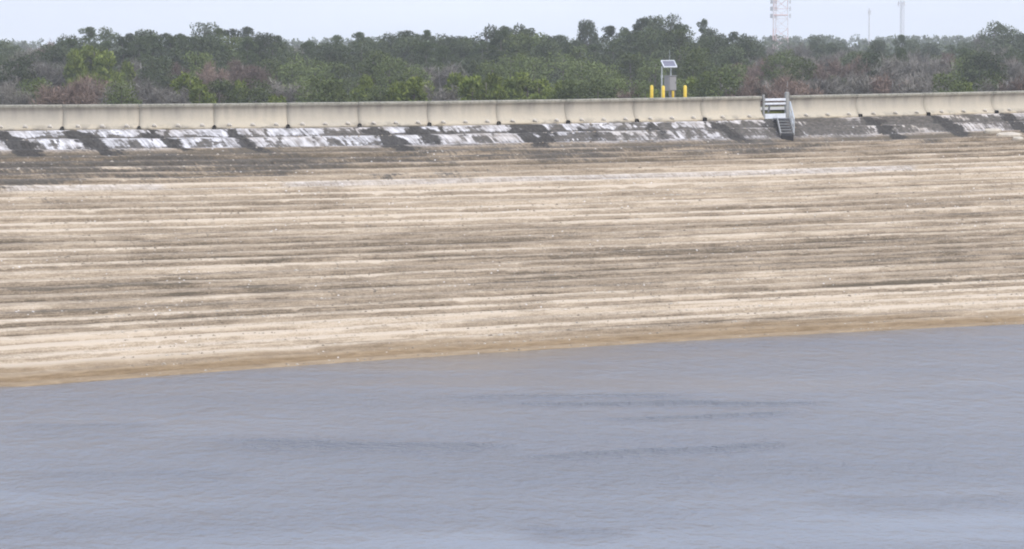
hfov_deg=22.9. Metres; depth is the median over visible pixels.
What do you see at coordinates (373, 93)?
leafy tree
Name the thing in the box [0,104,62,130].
wave wall panel
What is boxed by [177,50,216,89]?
leafy tree
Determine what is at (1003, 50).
bare tree
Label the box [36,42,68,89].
evergreen tree
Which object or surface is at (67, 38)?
evergreen tree
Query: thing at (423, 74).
leafy tree
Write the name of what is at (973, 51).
leafy tree
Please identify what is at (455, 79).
young pine
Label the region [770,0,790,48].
lattice tower
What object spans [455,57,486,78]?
evergreen tree
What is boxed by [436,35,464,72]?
evergreen tree
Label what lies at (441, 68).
leafy tree
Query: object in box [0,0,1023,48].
sky
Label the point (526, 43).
leafy tree
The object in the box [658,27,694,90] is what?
leafy tree
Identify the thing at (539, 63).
leafy tree
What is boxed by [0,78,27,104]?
bare tree
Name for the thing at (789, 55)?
leafy tree
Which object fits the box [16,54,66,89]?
bare tree
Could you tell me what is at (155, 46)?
pine tree
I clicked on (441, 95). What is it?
bare tree
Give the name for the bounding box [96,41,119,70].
pine tree
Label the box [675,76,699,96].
young pine
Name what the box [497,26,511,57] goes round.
pine tree
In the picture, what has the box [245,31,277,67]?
evergreen tree
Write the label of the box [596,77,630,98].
leafy tree
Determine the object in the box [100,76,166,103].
bare tree
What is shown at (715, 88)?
bush
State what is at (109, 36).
evergreen tree
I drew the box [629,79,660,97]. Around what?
leafy tree
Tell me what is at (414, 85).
bush
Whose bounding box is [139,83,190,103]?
bare tree
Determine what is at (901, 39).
pine tree
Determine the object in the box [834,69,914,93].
bare tree
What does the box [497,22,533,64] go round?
evergreen tree
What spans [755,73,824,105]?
bush
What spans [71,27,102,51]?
pine tree
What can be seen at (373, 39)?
evergreen tree
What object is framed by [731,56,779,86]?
maple tree
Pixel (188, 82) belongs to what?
young pine
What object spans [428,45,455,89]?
pine tree
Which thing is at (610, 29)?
pine tree
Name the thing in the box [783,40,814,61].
bare tree
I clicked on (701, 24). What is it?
pine tree
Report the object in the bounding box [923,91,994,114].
wave wall panel
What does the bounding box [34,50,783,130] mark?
ground
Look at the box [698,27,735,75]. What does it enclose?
evergreen tree
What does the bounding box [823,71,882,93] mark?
bare tree
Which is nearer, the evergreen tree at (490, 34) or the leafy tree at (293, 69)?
the leafy tree at (293, 69)
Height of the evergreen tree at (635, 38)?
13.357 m
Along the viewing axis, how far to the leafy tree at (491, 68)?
283.83 m
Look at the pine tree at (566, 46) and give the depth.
347.92 m
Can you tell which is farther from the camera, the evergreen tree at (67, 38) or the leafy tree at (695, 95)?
the evergreen tree at (67, 38)
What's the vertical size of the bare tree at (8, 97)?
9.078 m
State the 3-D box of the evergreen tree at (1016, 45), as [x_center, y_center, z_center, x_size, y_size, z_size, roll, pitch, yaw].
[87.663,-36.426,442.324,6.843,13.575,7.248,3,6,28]
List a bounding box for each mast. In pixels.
[868,8,870,43]
[898,1,904,45]
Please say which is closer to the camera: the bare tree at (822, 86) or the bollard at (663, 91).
the bollard at (663, 91)
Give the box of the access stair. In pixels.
[773,101,794,140]
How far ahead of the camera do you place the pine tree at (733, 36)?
396.45 m
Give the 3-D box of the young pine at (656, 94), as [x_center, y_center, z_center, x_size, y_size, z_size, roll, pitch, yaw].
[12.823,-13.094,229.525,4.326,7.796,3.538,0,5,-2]
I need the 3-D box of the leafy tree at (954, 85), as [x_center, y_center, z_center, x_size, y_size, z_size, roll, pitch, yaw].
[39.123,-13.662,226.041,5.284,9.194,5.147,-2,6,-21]
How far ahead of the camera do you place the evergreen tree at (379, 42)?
356.48 m
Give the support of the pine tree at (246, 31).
on the ground
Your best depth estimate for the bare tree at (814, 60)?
342.69 m
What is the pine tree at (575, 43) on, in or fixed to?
on the ground
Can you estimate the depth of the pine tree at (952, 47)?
446.10 m
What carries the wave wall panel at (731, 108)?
on the embankment
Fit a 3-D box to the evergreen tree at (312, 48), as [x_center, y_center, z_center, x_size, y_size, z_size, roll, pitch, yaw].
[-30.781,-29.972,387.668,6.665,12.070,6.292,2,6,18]
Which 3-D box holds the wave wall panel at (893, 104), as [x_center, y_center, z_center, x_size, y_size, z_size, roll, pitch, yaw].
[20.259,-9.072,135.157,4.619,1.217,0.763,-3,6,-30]
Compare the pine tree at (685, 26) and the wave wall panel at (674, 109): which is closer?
the wave wall panel at (674, 109)
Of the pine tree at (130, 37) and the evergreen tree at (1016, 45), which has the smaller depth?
the pine tree at (130, 37)
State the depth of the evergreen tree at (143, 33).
389.52 m
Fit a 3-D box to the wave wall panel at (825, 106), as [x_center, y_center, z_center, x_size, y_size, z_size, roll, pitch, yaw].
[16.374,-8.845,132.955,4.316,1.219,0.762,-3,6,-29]
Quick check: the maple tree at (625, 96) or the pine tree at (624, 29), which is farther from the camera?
the pine tree at (624, 29)
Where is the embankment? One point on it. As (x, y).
(52, 331)
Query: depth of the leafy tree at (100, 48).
328.69 m
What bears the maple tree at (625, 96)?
on the ground
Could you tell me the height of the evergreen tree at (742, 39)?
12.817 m
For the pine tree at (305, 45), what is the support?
on the ground
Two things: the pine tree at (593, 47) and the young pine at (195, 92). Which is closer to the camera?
the young pine at (195, 92)
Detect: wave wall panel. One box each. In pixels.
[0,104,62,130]
[62,104,138,129]
[139,103,213,128]
[214,103,287,128]
[287,102,358,127]
[358,101,427,126]
[427,100,496,125]
[496,99,565,124]
[564,98,634,122]
[633,97,702,121]
[700,96,763,120]
[789,94,858,118]
[855,93,926,116]
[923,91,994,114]
[991,91,1023,112]
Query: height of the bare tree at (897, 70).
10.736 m
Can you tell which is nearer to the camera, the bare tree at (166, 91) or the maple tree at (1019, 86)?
the maple tree at (1019, 86)
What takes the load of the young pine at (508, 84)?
on the ground
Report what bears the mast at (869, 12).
on the ground
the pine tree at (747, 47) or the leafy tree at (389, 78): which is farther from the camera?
the pine tree at (747, 47)
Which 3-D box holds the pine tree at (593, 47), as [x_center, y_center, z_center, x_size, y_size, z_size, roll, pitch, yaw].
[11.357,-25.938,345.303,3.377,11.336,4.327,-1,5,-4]
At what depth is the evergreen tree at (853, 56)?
328.75 m
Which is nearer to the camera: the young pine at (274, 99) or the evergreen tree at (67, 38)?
the young pine at (274, 99)
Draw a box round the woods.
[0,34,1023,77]
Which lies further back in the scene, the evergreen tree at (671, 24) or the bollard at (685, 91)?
the evergreen tree at (671, 24)
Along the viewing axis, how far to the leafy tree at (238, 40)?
354.65 m
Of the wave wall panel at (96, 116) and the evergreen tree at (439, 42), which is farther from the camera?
the evergreen tree at (439, 42)
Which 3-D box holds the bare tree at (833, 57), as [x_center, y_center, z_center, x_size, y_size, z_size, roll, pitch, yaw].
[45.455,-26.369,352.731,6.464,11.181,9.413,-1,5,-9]
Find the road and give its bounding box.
[761,107,783,109]
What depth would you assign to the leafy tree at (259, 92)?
238.83 m
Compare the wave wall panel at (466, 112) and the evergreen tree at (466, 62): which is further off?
the evergreen tree at (466, 62)
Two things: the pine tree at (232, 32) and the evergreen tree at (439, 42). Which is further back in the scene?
the evergreen tree at (439, 42)
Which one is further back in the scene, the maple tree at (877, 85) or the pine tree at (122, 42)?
the pine tree at (122, 42)
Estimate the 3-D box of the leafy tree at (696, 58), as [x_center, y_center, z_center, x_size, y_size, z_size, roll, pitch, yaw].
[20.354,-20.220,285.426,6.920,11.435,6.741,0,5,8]
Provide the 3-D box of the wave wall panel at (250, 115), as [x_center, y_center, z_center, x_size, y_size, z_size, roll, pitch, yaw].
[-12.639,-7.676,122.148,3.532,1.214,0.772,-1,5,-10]
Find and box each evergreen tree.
[0,39,29,60]
[0,53,47,90]
[29,50,63,78]
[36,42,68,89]
[56,33,82,49]
[98,26,124,70]
[133,29,163,76]
[135,54,177,97]
[177,34,226,96]
[188,22,218,62]
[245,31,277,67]
[265,44,316,100]
[302,40,326,75]
[310,40,353,97]
[354,36,386,74]
[364,39,396,88]
[370,31,407,61]
[390,36,436,99]
[427,33,452,71]
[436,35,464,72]
[446,36,484,74]
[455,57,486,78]
[471,23,507,71]
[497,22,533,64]
[520,38,565,87]
[533,34,560,80]
[570,19,599,97]
[587,38,640,93]
[615,30,649,88]
[619,26,675,91]
[643,14,668,76]
[657,14,682,61]
[676,36,721,85]
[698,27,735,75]
[698,35,735,81]
[715,44,755,78]
[727,33,762,61]
[753,39,766,58]
[807,34,827,68]
[819,43,850,73]
[838,50,868,68]
[853,51,891,87]
[866,39,892,62]
[902,38,923,61]
[917,42,943,61]
[948,50,1008,89]
[954,42,978,90]
[976,20,1020,59]
[994,29,1023,62]
[1011,33,1023,58]
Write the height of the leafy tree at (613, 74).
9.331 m
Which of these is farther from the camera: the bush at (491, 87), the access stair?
the bush at (491, 87)
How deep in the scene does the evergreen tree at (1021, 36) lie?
447.94 m
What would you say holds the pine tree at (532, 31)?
on the ground
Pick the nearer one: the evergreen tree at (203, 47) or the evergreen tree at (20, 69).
the evergreen tree at (20, 69)
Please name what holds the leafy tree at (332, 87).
on the ground
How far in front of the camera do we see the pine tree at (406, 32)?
390.75 m
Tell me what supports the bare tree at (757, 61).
on the ground
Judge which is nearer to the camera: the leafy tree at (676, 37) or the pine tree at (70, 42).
the leafy tree at (676, 37)
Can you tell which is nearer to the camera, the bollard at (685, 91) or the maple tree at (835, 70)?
the bollard at (685, 91)
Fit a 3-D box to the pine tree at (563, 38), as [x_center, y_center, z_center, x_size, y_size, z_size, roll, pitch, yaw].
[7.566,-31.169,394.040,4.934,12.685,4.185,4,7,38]
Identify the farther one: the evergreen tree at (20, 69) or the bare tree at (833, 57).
the bare tree at (833, 57)
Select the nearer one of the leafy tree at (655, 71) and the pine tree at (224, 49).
the leafy tree at (655, 71)
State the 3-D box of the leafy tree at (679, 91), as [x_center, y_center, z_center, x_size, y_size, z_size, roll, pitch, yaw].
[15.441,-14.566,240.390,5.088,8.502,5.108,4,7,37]
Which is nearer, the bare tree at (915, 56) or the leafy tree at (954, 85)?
the leafy tree at (954, 85)
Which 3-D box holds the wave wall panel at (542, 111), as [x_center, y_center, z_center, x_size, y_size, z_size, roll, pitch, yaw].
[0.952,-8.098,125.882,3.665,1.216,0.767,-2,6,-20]
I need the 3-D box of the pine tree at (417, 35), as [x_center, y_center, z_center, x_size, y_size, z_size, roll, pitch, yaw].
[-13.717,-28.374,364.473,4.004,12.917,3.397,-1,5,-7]
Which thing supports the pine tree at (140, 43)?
on the ground
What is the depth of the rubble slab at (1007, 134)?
134.43 m
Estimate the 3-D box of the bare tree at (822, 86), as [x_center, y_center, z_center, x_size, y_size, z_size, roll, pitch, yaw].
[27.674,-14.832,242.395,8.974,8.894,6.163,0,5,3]
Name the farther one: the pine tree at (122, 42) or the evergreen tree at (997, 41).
the evergreen tree at (997, 41)
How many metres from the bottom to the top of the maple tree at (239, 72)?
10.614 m
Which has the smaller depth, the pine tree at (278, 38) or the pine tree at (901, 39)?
the pine tree at (278, 38)
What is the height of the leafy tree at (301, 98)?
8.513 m
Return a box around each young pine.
[62,47,88,86]
[74,44,111,89]
[89,49,126,86]
[114,60,135,85]
[169,72,203,103]
[188,82,217,103]
[226,79,247,102]
[264,94,286,102]
[330,89,359,101]
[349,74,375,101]
[374,81,404,100]
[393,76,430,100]
[422,81,435,95]
[443,72,469,100]
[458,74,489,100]
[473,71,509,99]
[502,77,512,99]
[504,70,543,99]
[528,77,554,95]
[541,79,570,99]
[646,89,660,97]
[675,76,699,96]
[960,81,973,91]
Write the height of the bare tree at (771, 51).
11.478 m
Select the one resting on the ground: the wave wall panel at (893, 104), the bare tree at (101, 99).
the bare tree at (101, 99)
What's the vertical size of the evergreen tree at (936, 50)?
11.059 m
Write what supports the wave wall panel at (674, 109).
on the embankment
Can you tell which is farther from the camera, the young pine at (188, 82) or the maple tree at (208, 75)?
the maple tree at (208, 75)
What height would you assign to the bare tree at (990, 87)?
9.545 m
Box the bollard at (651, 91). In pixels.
[650,85,652,97]
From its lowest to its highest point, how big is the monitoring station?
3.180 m
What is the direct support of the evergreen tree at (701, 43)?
on the ground
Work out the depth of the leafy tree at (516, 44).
340.52 m
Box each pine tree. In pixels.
[60,39,81,61]
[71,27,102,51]
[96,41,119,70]
[113,36,137,69]
[119,33,136,62]
[119,36,150,68]
[140,35,165,83]
[153,33,172,65]
[160,36,188,89]
[172,33,184,66]
[176,35,195,67]
[205,27,233,65]
[208,38,231,78]
[218,28,241,63]
[235,36,260,101]
[238,26,255,66]
[266,35,288,64]
[297,41,318,75]
[327,35,345,72]
[349,32,365,81]
[388,37,408,73]
[398,30,415,36]
[407,33,424,74]
[410,41,444,92]
[421,29,435,71]
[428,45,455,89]
[483,30,514,84]
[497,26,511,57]
[526,28,538,75]
[547,35,570,86]
[556,41,572,78]
[572,40,581,76]
[585,43,601,98]
[596,25,620,75]
[615,27,629,57]
[628,17,656,67]
[675,23,692,65]
[696,18,710,48]
[723,32,738,71]
[736,43,759,64]
[890,47,908,64]
[891,34,912,58]
[944,44,958,57]
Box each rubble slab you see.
[984,128,1001,133]
[996,132,1021,136]
[1013,136,1023,140]
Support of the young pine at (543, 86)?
on the ground
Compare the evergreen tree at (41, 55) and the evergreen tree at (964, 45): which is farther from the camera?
the evergreen tree at (964, 45)
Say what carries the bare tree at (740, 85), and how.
on the ground
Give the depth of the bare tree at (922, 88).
233.38 m
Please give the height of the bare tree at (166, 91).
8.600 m
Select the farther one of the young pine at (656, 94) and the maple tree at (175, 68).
the maple tree at (175, 68)
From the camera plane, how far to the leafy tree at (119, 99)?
226.85 m
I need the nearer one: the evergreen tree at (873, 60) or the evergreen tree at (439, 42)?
the evergreen tree at (873, 60)
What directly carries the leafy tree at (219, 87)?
on the ground
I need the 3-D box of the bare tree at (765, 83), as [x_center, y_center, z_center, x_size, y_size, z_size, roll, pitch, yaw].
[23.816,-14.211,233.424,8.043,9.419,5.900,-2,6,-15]
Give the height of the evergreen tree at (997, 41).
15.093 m
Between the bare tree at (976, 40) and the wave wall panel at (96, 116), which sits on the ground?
the bare tree at (976, 40)
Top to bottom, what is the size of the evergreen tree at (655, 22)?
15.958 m
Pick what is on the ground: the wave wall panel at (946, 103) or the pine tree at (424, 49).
the pine tree at (424, 49)
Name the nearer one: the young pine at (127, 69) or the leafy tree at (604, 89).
the leafy tree at (604, 89)
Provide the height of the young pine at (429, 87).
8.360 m
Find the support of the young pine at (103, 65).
on the ground
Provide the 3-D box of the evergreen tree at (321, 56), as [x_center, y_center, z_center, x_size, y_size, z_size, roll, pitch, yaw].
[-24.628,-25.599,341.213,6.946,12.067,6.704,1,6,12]
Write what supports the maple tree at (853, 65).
on the ground
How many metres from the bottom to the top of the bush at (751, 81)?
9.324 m
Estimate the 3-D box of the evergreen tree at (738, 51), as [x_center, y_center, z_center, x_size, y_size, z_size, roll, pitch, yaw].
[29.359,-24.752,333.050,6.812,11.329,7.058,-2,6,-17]
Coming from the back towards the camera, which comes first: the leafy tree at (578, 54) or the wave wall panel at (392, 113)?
the leafy tree at (578, 54)
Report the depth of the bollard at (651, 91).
132.95 m
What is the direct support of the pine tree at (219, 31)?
on the ground
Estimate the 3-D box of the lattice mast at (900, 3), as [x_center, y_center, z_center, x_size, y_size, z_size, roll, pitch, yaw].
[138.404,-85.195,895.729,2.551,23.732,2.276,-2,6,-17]
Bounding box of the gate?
[762,92,788,118]
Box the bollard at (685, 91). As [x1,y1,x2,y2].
[683,85,686,96]
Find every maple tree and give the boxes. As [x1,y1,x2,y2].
[26,74,107,104]
[30,39,54,59]
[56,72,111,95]
[159,60,198,91]
[194,61,233,100]
[225,57,276,98]
[612,81,646,97]
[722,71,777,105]
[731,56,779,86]
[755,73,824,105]
[789,58,830,82]
[809,53,872,82]
[835,55,872,77]
[869,70,919,93]
[921,50,973,75]
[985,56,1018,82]
[996,73,1023,90]
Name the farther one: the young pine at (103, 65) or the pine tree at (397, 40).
the pine tree at (397, 40)
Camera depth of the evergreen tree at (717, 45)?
355.30 m
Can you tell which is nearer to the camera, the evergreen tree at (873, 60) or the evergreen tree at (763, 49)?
the evergreen tree at (873, 60)
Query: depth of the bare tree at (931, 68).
293.35 m
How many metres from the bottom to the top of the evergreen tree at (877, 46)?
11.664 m
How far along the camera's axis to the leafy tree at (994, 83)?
247.43 m
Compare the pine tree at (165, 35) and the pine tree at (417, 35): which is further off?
the pine tree at (165, 35)
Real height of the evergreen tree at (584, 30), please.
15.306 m
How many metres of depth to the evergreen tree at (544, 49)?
334.23 m
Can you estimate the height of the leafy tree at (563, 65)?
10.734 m
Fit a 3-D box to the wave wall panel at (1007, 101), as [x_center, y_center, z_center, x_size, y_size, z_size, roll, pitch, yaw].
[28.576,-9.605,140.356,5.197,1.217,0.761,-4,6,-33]
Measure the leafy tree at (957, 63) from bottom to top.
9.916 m
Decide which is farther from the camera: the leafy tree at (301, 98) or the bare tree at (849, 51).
the bare tree at (849, 51)
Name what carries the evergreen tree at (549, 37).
on the ground
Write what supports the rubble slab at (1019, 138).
on the embankment
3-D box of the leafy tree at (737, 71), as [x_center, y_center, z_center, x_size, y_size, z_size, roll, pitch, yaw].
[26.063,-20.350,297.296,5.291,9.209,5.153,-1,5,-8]
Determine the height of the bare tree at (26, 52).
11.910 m
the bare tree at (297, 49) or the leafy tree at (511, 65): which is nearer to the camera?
the leafy tree at (511, 65)
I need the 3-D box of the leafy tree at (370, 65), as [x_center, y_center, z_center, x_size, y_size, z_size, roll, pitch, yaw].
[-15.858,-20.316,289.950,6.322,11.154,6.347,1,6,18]
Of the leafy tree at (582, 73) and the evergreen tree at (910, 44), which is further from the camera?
the evergreen tree at (910, 44)
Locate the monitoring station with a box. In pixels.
[661,50,676,97]
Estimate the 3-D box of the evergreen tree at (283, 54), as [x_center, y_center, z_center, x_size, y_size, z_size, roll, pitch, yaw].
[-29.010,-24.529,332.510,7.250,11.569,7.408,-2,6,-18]
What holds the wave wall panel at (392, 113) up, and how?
on the embankment
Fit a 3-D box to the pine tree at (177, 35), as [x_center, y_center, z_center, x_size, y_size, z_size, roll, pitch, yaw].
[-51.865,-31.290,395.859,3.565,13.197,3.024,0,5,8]
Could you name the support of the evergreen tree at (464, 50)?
on the ground
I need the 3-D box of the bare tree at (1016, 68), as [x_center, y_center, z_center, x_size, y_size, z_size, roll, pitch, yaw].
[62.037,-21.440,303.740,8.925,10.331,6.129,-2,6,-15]
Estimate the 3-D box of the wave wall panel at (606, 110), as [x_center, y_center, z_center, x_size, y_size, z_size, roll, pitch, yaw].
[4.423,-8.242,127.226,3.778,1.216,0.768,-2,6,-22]
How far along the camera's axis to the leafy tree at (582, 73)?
283.90 m
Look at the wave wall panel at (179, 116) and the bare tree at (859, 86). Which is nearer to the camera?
the wave wall panel at (179, 116)
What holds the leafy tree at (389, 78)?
on the ground
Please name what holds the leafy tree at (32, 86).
on the ground
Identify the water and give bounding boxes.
[0,324,1023,548]
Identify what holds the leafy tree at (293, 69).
on the ground
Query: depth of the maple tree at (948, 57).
313.01 m
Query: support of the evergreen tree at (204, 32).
on the ground
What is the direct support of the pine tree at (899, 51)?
on the ground
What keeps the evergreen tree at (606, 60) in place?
on the ground
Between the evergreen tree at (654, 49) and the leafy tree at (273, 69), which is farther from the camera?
the evergreen tree at (654, 49)
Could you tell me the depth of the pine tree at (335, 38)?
374.14 m
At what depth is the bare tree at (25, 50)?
395.15 m
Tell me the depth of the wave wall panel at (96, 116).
121.17 m
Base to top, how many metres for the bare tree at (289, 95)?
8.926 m
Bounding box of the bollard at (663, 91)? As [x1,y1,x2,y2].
[662,86,664,97]
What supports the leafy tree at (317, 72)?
on the ground
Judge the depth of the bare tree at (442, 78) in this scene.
303.86 m
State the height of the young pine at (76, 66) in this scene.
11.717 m
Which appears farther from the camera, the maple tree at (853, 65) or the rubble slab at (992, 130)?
the maple tree at (853, 65)
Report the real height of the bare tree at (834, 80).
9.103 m
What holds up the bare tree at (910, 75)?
on the ground
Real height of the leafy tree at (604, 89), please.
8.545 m
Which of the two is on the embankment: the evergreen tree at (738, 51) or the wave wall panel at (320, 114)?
the wave wall panel at (320, 114)
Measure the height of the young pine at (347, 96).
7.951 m
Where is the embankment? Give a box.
[0,113,1023,386]
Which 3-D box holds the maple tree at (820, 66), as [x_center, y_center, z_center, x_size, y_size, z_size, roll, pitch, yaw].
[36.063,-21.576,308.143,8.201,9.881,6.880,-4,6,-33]
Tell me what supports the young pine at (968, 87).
on the ground
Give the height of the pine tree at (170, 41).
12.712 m
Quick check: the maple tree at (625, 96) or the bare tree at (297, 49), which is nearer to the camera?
the maple tree at (625, 96)
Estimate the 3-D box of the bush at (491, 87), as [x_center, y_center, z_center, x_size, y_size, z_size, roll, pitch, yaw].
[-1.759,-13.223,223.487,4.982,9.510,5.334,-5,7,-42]
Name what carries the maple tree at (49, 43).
on the ground
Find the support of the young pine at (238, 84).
on the ground
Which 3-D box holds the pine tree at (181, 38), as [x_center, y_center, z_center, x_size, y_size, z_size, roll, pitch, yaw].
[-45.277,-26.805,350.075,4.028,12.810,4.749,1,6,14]
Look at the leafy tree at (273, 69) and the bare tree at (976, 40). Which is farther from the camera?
the bare tree at (976, 40)
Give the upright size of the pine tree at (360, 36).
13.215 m
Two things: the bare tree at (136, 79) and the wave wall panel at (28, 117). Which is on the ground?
the bare tree at (136, 79)
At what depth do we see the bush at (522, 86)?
238.36 m
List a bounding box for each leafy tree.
[14,77,53,103]
[80,44,114,72]
[101,79,142,103]
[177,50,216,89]
[206,78,249,102]
[212,34,249,102]
[234,76,275,102]
[257,58,290,101]
[270,53,313,94]
[291,58,337,94]
[293,77,327,101]
[303,76,355,101]
[354,49,400,91]
[359,84,395,101]
[370,56,411,101]
[400,64,434,93]
[433,64,452,93]
[472,60,511,98]
[495,53,536,93]
[497,31,532,71]
[511,32,548,71]
[522,56,554,96]
[540,50,579,88]
[556,78,595,98]
[557,55,608,98]
[560,44,592,91]
[573,79,621,98]
[578,62,624,98]
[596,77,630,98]
[609,52,654,94]
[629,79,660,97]
[635,55,669,97]
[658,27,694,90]
[658,77,697,97]
[660,60,689,87]
[666,45,719,97]
[687,79,718,96]
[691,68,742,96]
[720,63,747,93]
[756,53,799,86]
[774,46,800,65]
[787,56,819,83]
[931,70,968,92]
[947,55,977,79]
[961,50,987,88]
[970,69,1008,91]
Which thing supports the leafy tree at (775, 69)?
on the ground
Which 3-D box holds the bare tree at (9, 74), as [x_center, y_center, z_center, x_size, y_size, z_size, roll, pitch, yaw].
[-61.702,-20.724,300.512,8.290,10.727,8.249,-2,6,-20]
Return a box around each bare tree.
[0,58,21,88]
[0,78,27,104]
[0,83,37,104]
[5,48,37,84]
[7,45,33,55]
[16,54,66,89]
[86,78,135,103]
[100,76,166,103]
[114,54,164,89]
[128,80,178,98]
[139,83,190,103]
[249,77,317,102]
[279,41,312,64]
[397,60,467,93]
[411,82,462,100]
[718,82,746,95]
[742,72,789,103]
[748,53,782,76]
[758,74,840,94]
[761,44,788,60]
[780,52,818,72]
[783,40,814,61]
[796,71,844,93]
[815,48,851,71]
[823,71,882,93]
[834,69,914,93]
[843,46,865,57]
[869,52,957,86]
[889,69,931,92]
[898,55,957,90]
[898,73,952,92]
[903,47,934,74]
[972,31,988,51]
[973,71,1023,91]
[975,45,1009,65]
[1000,55,1023,81]
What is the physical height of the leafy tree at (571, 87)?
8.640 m
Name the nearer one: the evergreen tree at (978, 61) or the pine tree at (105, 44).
the evergreen tree at (978, 61)
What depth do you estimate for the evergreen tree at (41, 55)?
332.30 m
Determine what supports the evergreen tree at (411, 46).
on the ground
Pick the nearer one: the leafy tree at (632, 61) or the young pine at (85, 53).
the young pine at (85, 53)
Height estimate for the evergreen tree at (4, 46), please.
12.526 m
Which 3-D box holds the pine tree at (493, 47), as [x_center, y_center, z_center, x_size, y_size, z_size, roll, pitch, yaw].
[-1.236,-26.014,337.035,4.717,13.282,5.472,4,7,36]
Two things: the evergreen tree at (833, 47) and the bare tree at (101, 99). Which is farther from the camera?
the evergreen tree at (833, 47)
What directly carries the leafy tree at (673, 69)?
on the ground
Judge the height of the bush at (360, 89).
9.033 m
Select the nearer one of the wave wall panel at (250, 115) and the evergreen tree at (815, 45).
the wave wall panel at (250, 115)
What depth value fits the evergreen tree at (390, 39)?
365.21 m
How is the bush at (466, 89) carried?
on the ground
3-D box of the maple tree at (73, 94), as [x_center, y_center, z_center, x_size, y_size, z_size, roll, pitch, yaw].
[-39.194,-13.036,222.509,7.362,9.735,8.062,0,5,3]
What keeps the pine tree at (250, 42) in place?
on the ground
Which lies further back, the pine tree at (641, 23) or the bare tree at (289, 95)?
the pine tree at (641, 23)
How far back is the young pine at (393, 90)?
228.04 m
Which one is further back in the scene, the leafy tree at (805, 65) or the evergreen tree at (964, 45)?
the evergreen tree at (964, 45)
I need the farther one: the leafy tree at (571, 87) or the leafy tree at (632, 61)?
the leafy tree at (632, 61)
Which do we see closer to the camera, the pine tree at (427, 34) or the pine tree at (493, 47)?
the pine tree at (493, 47)
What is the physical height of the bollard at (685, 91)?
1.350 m
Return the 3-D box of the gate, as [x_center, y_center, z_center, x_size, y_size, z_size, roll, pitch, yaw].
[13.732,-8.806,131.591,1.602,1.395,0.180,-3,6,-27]
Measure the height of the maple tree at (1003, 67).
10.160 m
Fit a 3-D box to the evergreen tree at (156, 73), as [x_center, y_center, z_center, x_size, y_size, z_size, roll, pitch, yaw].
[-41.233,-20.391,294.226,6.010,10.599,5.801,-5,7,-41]
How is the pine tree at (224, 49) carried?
on the ground

